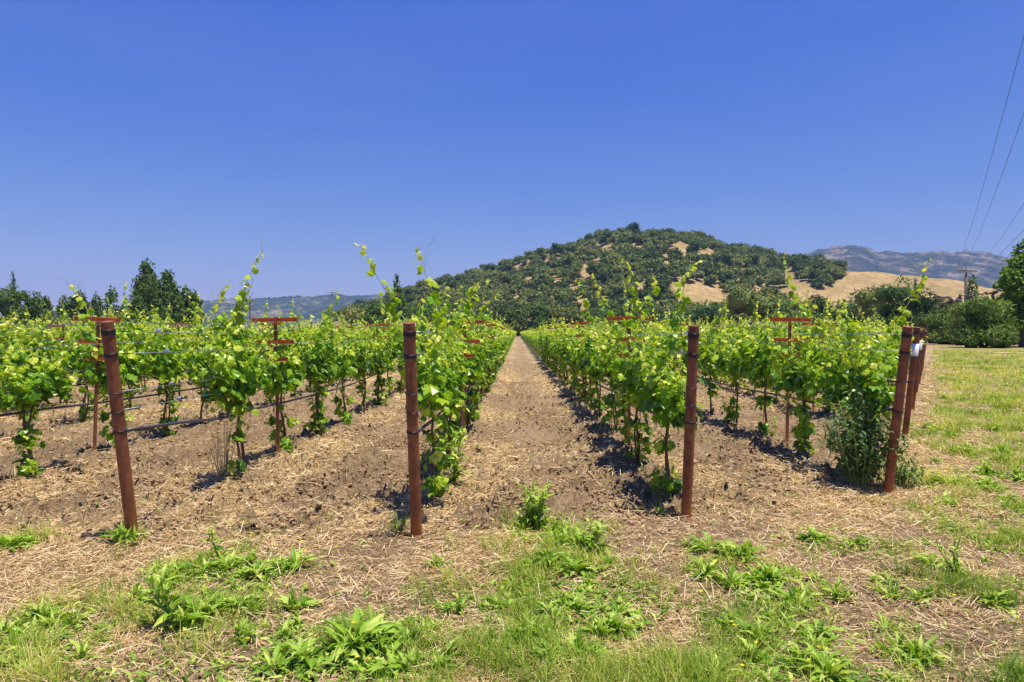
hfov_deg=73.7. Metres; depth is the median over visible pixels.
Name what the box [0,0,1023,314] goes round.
sky
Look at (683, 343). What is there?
grape vine
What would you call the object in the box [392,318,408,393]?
grape vine
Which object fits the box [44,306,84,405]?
grape vine
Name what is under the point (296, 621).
weed plant
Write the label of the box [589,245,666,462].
grape vine
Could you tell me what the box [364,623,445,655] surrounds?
weed plant
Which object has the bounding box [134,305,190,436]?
grape vine
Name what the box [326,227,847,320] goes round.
hillside oaks
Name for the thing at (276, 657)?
weed plant
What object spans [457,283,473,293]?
oak tree
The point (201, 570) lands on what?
weed plant
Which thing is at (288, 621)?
weed plant
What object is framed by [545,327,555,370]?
grape vine
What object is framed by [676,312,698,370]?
grape vine
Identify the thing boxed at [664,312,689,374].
grape vine
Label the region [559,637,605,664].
weed plant
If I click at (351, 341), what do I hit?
grape vine
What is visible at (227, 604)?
weed plant
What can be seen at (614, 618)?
weed plant
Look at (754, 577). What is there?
weed plant
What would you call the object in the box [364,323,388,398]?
trellis stake
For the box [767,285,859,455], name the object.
grape vine
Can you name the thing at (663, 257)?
oak tree
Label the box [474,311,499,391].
grape vine
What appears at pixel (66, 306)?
broadleaf tree
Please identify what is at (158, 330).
trellis wire
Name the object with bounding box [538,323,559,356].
grape vine
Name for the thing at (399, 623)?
weed plant
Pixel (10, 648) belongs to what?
weed plant
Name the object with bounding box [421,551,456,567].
weed plant
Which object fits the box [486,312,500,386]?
grape vine
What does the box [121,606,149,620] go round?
weed plant
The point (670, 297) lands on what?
oak tree
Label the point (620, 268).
oak tree
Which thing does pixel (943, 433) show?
weed plant
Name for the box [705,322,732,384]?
grape vine
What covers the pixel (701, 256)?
oak tree
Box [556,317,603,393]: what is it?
grape vine
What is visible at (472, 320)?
grape vine
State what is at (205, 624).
weed plant
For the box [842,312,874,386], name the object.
grape vine
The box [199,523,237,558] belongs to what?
weed plant
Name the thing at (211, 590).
weed plant
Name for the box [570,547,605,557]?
weed plant
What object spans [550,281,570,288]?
oak tree
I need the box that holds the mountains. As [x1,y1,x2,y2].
[803,245,1009,288]
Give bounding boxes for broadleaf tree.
[55,295,72,324]
[69,289,88,325]
[89,291,106,324]
[99,285,123,325]
[178,284,192,318]
[184,288,206,328]
[345,306,364,330]
[355,300,386,327]
[407,301,451,329]
[447,304,482,329]
[476,304,508,328]
[502,300,532,335]
[525,302,552,330]
[548,303,584,328]
[581,306,622,329]
[620,304,666,326]
[660,308,694,324]
[688,299,737,328]
[754,291,815,328]
[799,294,830,315]
[810,298,865,331]
[848,286,887,327]
[914,299,954,329]
[967,273,980,300]
[996,295,1019,344]
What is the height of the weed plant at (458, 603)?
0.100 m
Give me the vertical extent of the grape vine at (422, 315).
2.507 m
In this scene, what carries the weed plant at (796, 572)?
on the ground at (522, 356)
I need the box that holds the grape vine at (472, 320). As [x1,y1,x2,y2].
[441,284,478,447]
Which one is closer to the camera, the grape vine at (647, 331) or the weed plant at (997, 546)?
the weed plant at (997, 546)
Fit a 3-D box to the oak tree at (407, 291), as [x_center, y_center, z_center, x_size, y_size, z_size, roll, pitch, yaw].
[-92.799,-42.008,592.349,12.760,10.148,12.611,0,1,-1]
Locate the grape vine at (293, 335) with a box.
[278,299,318,396]
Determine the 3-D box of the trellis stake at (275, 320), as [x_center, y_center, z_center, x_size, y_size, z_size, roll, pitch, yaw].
[-2.902,0.664,8.416,0.560,1.920,0.102,-1,1,0]
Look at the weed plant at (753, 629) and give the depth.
3.54 m
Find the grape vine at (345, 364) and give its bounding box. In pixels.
[322,309,357,424]
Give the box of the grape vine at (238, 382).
[193,246,273,476]
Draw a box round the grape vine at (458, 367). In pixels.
[425,269,492,470]
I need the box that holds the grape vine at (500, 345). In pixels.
[487,323,506,378]
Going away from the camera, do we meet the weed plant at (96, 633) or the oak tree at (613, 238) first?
the weed plant at (96, 633)
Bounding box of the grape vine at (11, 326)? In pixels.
[0,312,44,407]
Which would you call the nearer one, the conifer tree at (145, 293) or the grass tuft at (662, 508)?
the grass tuft at (662, 508)
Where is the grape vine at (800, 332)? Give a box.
[791,294,830,406]
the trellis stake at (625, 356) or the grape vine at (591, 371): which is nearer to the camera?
the trellis stake at (625, 356)
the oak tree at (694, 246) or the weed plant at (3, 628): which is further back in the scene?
the oak tree at (694, 246)
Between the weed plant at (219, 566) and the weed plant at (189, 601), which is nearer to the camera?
the weed plant at (189, 601)
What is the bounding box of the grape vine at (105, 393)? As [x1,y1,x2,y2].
[87,307,120,399]
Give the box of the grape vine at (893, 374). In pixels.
[851,307,927,423]
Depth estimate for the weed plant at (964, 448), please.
9.04 m
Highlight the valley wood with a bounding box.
[0,307,894,328]
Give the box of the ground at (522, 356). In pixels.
[0,336,1023,681]
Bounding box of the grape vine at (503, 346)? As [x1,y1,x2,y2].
[499,329,508,366]
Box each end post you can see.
[100,320,141,536]
[403,322,425,537]
[681,325,699,518]
[883,326,912,492]
[902,327,920,435]
[911,329,923,410]
[916,328,924,393]
[919,330,925,383]
[921,330,926,374]
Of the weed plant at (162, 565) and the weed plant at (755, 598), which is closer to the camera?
the weed plant at (755, 598)
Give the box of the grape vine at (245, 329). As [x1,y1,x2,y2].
[243,322,258,356]
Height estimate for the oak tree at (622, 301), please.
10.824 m
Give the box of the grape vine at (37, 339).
[0,303,65,429]
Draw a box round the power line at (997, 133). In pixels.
[956,37,1023,268]
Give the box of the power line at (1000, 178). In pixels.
[963,113,1023,266]
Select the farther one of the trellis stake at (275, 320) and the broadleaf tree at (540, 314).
the broadleaf tree at (540, 314)
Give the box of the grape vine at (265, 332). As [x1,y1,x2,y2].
[249,319,288,347]
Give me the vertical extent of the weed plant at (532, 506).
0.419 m
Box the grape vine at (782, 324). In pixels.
[763,315,811,334]
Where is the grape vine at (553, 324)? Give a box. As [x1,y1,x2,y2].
[539,317,557,368]
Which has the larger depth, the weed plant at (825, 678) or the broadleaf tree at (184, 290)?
the broadleaf tree at (184, 290)
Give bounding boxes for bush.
[119,303,128,326]
[816,384,912,488]
[880,449,935,488]
[922,312,959,344]
[944,293,1020,347]
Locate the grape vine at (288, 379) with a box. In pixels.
[251,304,304,453]
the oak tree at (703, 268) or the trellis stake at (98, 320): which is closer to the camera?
the trellis stake at (98, 320)
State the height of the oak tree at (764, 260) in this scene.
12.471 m
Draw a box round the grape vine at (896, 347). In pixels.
[874,320,900,393]
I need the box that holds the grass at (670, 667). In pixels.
[0,349,1023,681]
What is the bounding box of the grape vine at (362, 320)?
[355,310,374,376]
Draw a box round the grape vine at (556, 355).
[548,322,565,369]
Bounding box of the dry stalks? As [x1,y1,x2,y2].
[204,418,241,478]
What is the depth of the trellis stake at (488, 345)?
15.78 m
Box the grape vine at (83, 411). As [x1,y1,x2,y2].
[58,310,101,421]
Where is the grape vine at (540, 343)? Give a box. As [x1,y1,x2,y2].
[533,322,544,360]
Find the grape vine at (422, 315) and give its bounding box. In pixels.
[420,306,435,352]
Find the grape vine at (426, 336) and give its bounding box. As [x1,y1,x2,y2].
[401,317,431,351]
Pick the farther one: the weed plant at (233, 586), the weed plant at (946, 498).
the weed plant at (946, 498)
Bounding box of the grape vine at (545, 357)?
[539,329,548,363]
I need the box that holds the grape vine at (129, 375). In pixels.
[80,297,145,447]
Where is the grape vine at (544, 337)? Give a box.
[541,321,552,364]
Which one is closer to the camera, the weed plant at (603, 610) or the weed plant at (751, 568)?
the weed plant at (603, 610)
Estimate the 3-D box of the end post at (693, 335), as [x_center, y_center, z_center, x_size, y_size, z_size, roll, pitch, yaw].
[1.517,0.774,5.780,0.126,1.817,0.348,0,1,0]
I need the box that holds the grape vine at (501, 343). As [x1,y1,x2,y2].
[492,322,503,369]
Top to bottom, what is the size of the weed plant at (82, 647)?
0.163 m
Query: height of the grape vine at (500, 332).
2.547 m
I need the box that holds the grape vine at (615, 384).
[591,269,650,437]
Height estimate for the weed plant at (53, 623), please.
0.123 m
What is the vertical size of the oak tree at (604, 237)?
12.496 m
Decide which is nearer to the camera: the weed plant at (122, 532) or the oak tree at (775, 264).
the weed plant at (122, 532)
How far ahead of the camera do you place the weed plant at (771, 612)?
3.79 m
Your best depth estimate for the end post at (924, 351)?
24.62 m
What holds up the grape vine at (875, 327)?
on the ground at (522, 356)
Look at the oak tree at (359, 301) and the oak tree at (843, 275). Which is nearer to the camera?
the oak tree at (843, 275)
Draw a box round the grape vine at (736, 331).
[727,317,745,334]
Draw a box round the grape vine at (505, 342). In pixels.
[499,317,510,366]
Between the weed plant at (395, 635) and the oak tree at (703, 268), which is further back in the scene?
the oak tree at (703, 268)
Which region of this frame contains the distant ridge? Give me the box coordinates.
[0,293,383,328]
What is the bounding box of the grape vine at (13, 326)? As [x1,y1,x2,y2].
[1,312,43,353]
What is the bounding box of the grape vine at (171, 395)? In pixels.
[150,300,193,403]
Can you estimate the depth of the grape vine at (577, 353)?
14.97 m
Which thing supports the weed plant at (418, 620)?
on the ground at (522, 356)
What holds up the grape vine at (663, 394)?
on the ground at (522, 356)
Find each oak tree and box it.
[0,283,30,324]
[20,291,53,327]
[41,295,56,323]
[338,307,347,320]
[343,304,359,313]
[354,299,364,303]
[401,287,411,295]
[404,294,416,301]
[407,302,423,310]
[413,289,422,298]
[416,278,426,286]
[420,286,432,292]
[434,277,442,284]
[437,299,453,307]
[441,275,454,286]
[443,297,455,302]
[444,289,463,298]
[453,273,468,280]
[453,279,467,286]
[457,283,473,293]
[467,272,480,278]
[468,267,482,273]
[483,263,496,272]
[484,274,496,278]
[487,298,502,308]
[488,270,498,277]
[495,262,513,271]
[495,302,509,311]
[498,258,507,265]
[528,257,544,265]
[531,278,550,290]
[538,261,551,267]
[549,243,563,254]
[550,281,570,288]
[557,297,575,306]
[557,302,571,307]
[576,244,592,255]
[586,260,607,274]
[591,298,609,307]
[594,270,612,282]
[598,266,614,278]
[599,231,611,243]
[602,301,623,312]
[606,252,625,263]
[607,233,621,242]
[607,282,631,299]
[609,295,634,306]
[612,264,631,273]
[614,292,632,299]
[615,237,631,245]
[618,230,633,242]
[621,270,640,282]
[622,253,637,262]
[624,247,642,255]
[625,222,640,232]
[637,288,656,299]
[641,276,666,289]
[642,237,656,244]
[642,252,659,259]
[644,241,653,248]
[648,230,664,237]
[648,261,664,270]
[648,283,668,298]
[650,307,665,312]
[653,263,671,274]
[654,271,673,285]
[655,241,669,251]
[656,240,668,243]
[657,298,677,307]
[659,228,672,237]
[659,252,667,260]
[662,303,674,312]
[664,284,673,293]
[664,295,677,300]
[666,247,683,255]
[669,234,681,242]
[684,236,698,243]
[685,241,701,252]
[686,301,698,307]
[687,233,701,238]
[691,264,708,274]
[694,253,709,261]
[694,262,711,273]
[696,236,709,248]
[709,241,723,249]
[711,252,733,264]
[716,248,729,253]
[716,270,737,282]
[718,244,731,251]
[718,268,735,273]
[722,284,782,326]
[725,258,744,265]
[737,242,750,247]
[737,267,756,281]
[747,253,761,265]
[752,244,763,250]
[752,251,762,255]
[761,258,771,264]
[761,286,781,297]
[763,247,777,253]
[764,260,780,268]
[770,255,782,260]
[778,257,791,264]
[789,254,809,263]
[791,263,811,271]
[798,259,812,263]
[807,268,825,279]
[810,261,827,269]
[810,276,827,287]
[814,255,826,263]
[821,263,841,276]
[832,260,847,266]
[832,268,847,280]
[868,275,921,331]
[893,287,948,327]
[992,238,1023,346]
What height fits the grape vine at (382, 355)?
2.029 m
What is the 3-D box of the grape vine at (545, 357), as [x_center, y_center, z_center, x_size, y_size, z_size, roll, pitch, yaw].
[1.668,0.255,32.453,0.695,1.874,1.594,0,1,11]
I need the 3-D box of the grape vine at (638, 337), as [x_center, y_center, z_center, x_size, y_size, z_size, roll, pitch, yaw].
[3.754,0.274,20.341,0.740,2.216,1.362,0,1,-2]
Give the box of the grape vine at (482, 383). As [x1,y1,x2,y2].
[453,297,492,402]
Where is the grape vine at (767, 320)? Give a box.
[757,306,781,339]
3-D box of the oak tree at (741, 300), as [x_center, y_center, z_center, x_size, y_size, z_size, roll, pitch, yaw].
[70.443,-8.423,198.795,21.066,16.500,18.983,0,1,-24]
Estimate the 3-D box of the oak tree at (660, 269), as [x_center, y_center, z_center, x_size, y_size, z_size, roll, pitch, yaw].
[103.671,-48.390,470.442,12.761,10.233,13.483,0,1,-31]
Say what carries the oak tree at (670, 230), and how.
on the hill
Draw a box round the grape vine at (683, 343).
[674,315,705,399]
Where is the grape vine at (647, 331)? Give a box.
[637,316,665,358]
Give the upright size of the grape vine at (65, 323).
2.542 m
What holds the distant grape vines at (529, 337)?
on the ground at (522, 356)
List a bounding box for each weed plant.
[0,533,43,551]
[0,619,22,638]
[0,619,28,637]
[0,625,46,641]
[0,626,47,652]
[0,645,41,674]
[0,660,64,681]
[3,631,43,652]
[7,610,92,634]
[15,612,37,624]
[18,597,66,626]
[26,624,71,646]
[41,637,122,680]
[80,627,118,647]
[96,519,152,544]
[120,579,156,607]
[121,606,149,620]
[132,606,189,627]
[134,564,211,627]
[145,560,165,569]
[153,556,179,572]
[153,605,202,636]
[154,571,189,589]
[159,562,187,578]
[166,560,204,575]
[169,627,209,637]
[174,571,192,584]
[175,573,194,584]
[175,589,231,633]
[187,587,224,603]
[188,608,217,630]
[193,549,250,572]
[193,565,208,581]
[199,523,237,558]
[204,566,232,575]
[204,595,242,614]
[206,590,264,614]
[209,556,240,573]
[224,560,283,586]
[227,574,247,589]
[229,617,262,646]
[232,642,311,681]
[233,548,262,569]
[249,619,274,629]
[250,635,334,681]
[252,580,273,592]
[264,555,300,578]
[266,546,316,574]
[266,619,305,639]
[270,615,304,633]
[276,586,322,617]
[276,616,303,630]
[290,656,333,681]
[292,625,321,638]
[300,647,350,675]
[314,607,400,666]
[316,611,352,629]
[319,649,369,674]
[343,665,365,681]
[344,648,415,681]
[349,659,377,681]
[350,603,391,624]
[350,606,376,621]
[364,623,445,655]
[365,630,396,659]
[374,671,403,681]
[376,643,416,663]
[379,645,432,676]
[390,612,424,631]
[402,614,443,626]
[420,615,438,632]
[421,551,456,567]
[421,618,443,636]
[421,636,468,672]
[423,652,457,671]
[430,596,481,615]
[435,426,470,485]
[479,591,521,611]
[494,573,550,590]
[503,623,533,651]
[504,526,540,542]
[510,510,557,529]
[510,604,562,634]
[516,481,553,526]
[519,618,547,641]
[521,542,576,567]
[524,644,574,664]
[527,540,560,550]
[533,637,568,667]
[536,600,565,619]
[536,643,559,659]
[538,519,574,543]
[551,556,597,580]
[553,589,573,609]
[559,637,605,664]
[561,525,586,551]
[562,595,602,614]
[567,625,612,662]
[569,517,612,550]
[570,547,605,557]
[576,576,600,591]
[579,581,595,599]
[579,618,625,643]
[582,588,611,599]
[584,614,637,635]
[585,549,619,575]
[585,602,617,617]
[595,594,658,627]
[596,610,644,640]
[641,463,669,497]
[673,529,737,555]
[682,553,728,580]
[686,563,719,579]
[686,603,705,614]
[690,646,741,681]
[694,614,712,625]
[699,554,718,562]
[708,606,737,624]
[710,562,751,588]
[710,589,773,612]
[711,554,734,562]
[716,614,743,632]
[717,538,768,562]
[718,641,735,651]
[727,588,762,600]
[732,616,790,652]
[734,634,779,671]
[739,561,800,592]
[743,562,783,582]
[743,567,771,585]
[745,665,788,681]
[751,606,784,621]
[752,562,778,588]
[753,658,773,671]
[757,581,833,615]
[760,594,791,608]
[762,560,787,569]
[763,611,826,638]
[766,641,823,668]
[768,592,792,601]
[772,655,801,674]
[775,638,803,652]
[778,641,873,681]
[781,562,828,582]
[784,619,856,644]
[790,581,824,601]
[792,524,838,544]
[793,627,840,657]
[793,661,814,681]
[801,625,827,640]
[804,642,847,669]
[812,667,854,681]
[814,575,857,603]
[836,536,872,550]
[861,612,932,637]
[864,669,899,681]
[865,570,900,584]
[867,577,921,601]
[870,665,908,681]
[873,629,942,660]
[876,666,917,681]
[885,631,951,669]
[889,646,936,671]
[901,584,939,608]
[906,537,934,545]
[908,550,964,574]
[924,423,943,429]
[926,425,944,430]
[927,491,961,506]
[928,456,944,463]
[932,471,970,485]
[932,534,971,575]
[942,430,958,436]
[944,441,989,453]
[964,465,999,478]
[968,479,1000,491]
[971,460,1001,477]
[973,474,1002,488]
[973,541,1010,552]
[973,589,1018,618]
[976,555,993,562]
[977,598,1010,608]
[985,423,1010,430]
[985,442,1019,453]
[991,471,1006,478]
[992,493,1021,501]
[993,485,1014,491]
[996,498,1016,507]
[1001,575,1023,588]
[1004,464,1023,477]
[1010,473,1023,483]
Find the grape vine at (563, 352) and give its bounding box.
[552,317,573,385]
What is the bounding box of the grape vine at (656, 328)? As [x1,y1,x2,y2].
[646,308,669,369]
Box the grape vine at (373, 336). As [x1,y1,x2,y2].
[360,323,375,372]
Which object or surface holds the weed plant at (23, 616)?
on the ground at (522, 356)
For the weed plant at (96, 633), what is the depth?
3.51 m
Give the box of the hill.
[282,239,1003,335]
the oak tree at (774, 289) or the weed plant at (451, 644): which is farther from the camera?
the oak tree at (774, 289)
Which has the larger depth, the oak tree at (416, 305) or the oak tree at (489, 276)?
the oak tree at (489, 276)
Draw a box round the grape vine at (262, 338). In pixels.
[246,301,295,403]
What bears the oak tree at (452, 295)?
on the hill
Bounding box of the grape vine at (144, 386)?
[120,319,167,393]
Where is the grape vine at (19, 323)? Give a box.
[0,312,21,387]
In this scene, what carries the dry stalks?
on the ground at (522, 356)
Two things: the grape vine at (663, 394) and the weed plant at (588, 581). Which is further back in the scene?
the grape vine at (663, 394)
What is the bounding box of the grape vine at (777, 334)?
[764,294,797,401]
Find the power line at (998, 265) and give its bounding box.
[962,243,1021,292]
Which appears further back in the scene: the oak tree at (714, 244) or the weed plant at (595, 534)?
the oak tree at (714, 244)
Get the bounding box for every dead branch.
[936,294,962,325]
[976,289,1001,299]
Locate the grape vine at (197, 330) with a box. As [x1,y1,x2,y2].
[179,290,223,394]
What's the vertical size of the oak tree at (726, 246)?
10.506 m
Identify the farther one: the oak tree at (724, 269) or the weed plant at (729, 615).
the oak tree at (724, 269)
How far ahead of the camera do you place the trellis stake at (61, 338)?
14.68 m
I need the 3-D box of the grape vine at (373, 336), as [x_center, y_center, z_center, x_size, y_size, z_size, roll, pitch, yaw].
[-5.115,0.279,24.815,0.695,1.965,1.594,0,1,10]
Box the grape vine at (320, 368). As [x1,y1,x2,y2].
[291,284,341,435]
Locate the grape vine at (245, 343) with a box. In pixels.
[225,327,256,409]
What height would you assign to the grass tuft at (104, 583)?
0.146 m
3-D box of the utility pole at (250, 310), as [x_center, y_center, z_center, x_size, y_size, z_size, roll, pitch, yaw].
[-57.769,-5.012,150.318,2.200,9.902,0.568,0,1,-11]
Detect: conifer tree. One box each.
[124,257,164,326]
[154,269,191,328]
[379,274,412,327]
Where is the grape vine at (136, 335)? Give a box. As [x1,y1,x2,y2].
[100,278,158,407]
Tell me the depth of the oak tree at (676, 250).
540.02 m
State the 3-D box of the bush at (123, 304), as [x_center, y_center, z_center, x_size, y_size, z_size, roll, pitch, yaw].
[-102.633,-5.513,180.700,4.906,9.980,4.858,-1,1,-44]
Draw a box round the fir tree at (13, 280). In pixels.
[2,271,21,316]
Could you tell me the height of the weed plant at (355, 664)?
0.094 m
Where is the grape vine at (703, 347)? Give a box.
[685,298,728,411]
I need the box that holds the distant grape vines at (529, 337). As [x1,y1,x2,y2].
[0,326,928,357]
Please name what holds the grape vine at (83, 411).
on the ground at (522, 356)
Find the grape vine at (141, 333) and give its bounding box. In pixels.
[133,307,158,380]
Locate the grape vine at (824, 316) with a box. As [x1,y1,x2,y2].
[809,295,842,380]
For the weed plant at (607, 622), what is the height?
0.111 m
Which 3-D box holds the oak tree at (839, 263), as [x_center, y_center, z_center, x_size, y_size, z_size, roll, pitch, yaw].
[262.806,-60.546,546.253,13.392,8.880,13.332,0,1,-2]
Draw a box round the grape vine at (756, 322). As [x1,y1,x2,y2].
[744,296,774,392]
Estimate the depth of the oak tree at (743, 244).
722.42 m
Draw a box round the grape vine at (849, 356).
[792,317,855,411]
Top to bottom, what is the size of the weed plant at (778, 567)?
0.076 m
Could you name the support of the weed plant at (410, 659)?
on the ground at (522, 356)
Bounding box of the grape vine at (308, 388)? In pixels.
[299,315,321,392]
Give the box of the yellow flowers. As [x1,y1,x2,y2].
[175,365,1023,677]
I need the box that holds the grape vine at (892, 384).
[877,321,913,386]
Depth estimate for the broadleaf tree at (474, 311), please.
274.35 m
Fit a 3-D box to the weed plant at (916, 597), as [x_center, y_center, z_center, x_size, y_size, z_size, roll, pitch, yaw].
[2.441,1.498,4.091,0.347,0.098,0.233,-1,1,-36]
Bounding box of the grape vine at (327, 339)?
[314,318,348,384]
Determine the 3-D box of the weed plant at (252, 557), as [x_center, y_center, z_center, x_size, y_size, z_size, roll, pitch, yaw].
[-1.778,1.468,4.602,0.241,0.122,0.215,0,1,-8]
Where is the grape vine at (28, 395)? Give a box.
[0,274,97,479]
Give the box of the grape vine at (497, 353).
[486,321,503,382]
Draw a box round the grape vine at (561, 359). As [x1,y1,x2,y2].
[551,321,576,379]
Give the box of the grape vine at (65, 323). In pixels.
[35,301,68,347]
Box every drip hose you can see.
[0,386,207,416]
[127,367,403,431]
[419,370,484,430]
[550,353,652,413]
[662,368,892,410]
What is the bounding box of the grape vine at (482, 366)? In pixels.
[469,325,503,409]
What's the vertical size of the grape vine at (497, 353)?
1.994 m
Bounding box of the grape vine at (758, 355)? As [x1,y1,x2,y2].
[720,250,806,435]
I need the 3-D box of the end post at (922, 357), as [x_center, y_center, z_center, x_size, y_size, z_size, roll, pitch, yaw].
[12.628,0.579,21.058,0.103,1.820,0.413,0,1,0]
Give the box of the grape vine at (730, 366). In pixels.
[712,324,755,423]
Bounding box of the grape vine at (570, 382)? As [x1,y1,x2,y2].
[564,324,587,390]
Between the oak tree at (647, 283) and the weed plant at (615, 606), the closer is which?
the weed plant at (615, 606)
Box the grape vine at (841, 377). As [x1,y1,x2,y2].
[807,244,952,470]
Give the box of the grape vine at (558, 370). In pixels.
[553,318,572,378]
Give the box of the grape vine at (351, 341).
[345,319,361,380]
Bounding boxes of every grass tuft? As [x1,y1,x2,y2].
[87,568,124,590]
[380,510,409,534]
[492,574,528,595]
[593,565,649,592]
[635,495,674,515]
[826,542,852,554]
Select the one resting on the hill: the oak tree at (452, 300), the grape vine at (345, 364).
the oak tree at (452, 300)
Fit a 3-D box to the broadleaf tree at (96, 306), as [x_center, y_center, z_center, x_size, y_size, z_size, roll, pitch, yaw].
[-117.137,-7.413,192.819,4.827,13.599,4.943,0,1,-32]
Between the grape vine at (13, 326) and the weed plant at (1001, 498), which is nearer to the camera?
the weed plant at (1001, 498)
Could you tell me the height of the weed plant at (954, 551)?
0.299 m
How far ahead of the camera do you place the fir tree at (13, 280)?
170.61 m
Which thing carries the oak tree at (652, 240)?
on the hill
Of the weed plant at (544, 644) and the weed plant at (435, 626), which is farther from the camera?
the weed plant at (435, 626)
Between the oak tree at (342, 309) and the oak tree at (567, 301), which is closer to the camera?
the oak tree at (567, 301)
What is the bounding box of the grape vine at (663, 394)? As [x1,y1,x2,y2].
[633,252,732,495]
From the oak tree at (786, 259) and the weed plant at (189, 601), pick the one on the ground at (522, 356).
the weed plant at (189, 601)
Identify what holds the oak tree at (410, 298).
on the hill
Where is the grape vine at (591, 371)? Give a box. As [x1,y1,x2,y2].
[580,313,611,417]
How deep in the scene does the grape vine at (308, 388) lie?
17.50 m
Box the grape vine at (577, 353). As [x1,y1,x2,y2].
[566,323,594,400]
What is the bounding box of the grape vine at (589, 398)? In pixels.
[577,315,596,407]
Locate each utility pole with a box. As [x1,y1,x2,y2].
[244,296,254,328]
[327,291,336,321]
[957,268,976,303]
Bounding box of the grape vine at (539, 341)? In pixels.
[536,324,543,358]
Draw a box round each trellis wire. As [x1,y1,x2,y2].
[0,321,351,333]
[1,323,301,328]
[6,337,328,349]
[15,337,249,341]
[124,352,391,390]
[128,357,396,408]
[131,321,379,333]
[145,338,393,352]
[544,322,687,334]
[562,337,686,353]
[618,322,881,334]
[674,338,885,350]
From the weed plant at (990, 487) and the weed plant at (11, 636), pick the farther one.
the weed plant at (990, 487)
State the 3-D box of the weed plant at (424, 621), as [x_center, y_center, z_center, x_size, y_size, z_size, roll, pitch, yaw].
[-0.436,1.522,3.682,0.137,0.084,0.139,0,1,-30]
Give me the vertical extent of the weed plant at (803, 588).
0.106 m
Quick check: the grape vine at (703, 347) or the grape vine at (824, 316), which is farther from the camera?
the grape vine at (824, 316)
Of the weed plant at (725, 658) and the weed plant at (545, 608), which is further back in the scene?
the weed plant at (545, 608)
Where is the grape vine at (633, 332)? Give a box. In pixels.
[625,303,647,353]
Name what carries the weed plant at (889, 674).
on the ground at (522, 356)
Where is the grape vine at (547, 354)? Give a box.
[543,326,550,367]
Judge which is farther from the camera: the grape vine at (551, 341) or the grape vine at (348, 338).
the grape vine at (551, 341)
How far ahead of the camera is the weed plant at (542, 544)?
4.96 m
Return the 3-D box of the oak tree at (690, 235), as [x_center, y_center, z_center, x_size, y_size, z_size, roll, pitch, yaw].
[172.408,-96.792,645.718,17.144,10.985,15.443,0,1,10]
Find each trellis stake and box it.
[49,324,75,402]
[72,317,120,449]
[166,322,189,399]
[252,317,297,453]
[261,322,279,402]
[335,326,352,336]
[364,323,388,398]
[447,319,484,436]
[472,324,495,396]
[570,322,590,400]
[608,316,650,447]
[669,323,693,372]
[770,317,812,443]
[801,322,829,410]
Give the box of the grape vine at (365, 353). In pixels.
[351,320,386,412]
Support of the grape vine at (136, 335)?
on the ground at (522, 356)
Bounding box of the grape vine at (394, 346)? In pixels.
[372,310,402,397]
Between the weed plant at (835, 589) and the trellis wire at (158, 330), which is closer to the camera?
the weed plant at (835, 589)
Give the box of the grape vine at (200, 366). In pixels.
[180,295,219,423]
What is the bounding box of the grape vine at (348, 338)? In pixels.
[331,313,355,384]
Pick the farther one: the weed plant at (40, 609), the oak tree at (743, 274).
the oak tree at (743, 274)
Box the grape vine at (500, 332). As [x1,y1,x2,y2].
[495,313,507,364]
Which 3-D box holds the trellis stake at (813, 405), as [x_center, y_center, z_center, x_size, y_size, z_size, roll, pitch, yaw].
[5.981,0.591,13.493,0.560,1.920,0.102,1,2,3]
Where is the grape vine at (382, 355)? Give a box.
[357,315,400,404]
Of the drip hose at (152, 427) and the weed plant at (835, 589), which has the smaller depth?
the weed plant at (835, 589)
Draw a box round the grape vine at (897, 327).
[895,316,911,367]
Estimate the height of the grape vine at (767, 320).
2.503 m
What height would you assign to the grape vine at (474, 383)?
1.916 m
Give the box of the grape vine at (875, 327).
[868,319,884,338]
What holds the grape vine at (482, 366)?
on the ground at (522, 356)
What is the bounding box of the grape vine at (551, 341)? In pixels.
[547,330,559,373]
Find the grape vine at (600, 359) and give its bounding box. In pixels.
[571,276,621,432]
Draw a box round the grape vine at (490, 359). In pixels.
[474,312,505,396]
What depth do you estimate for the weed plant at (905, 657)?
3.28 m
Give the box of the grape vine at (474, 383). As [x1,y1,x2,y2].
[451,324,496,420]
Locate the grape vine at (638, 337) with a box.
[631,320,647,352]
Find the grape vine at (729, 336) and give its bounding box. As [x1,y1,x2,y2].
[720,317,750,388]
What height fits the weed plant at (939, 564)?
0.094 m
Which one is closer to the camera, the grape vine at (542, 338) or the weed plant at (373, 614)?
the weed plant at (373, 614)
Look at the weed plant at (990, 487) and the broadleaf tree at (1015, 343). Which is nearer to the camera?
the weed plant at (990, 487)
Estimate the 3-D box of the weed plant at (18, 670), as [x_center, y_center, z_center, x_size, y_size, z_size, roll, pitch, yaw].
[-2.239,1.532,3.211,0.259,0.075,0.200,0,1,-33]
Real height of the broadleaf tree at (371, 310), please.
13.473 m
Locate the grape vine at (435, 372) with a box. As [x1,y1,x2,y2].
[349,235,468,503]
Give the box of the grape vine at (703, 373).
[698,317,716,380]
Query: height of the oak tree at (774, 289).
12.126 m
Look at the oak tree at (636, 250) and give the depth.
534.50 m
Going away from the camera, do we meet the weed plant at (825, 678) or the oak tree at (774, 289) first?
the weed plant at (825, 678)
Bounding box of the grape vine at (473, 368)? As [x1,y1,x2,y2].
[453,282,509,429]
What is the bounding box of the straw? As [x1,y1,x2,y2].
[0,361,1023,681]
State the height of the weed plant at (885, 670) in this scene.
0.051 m
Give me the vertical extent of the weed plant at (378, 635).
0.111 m

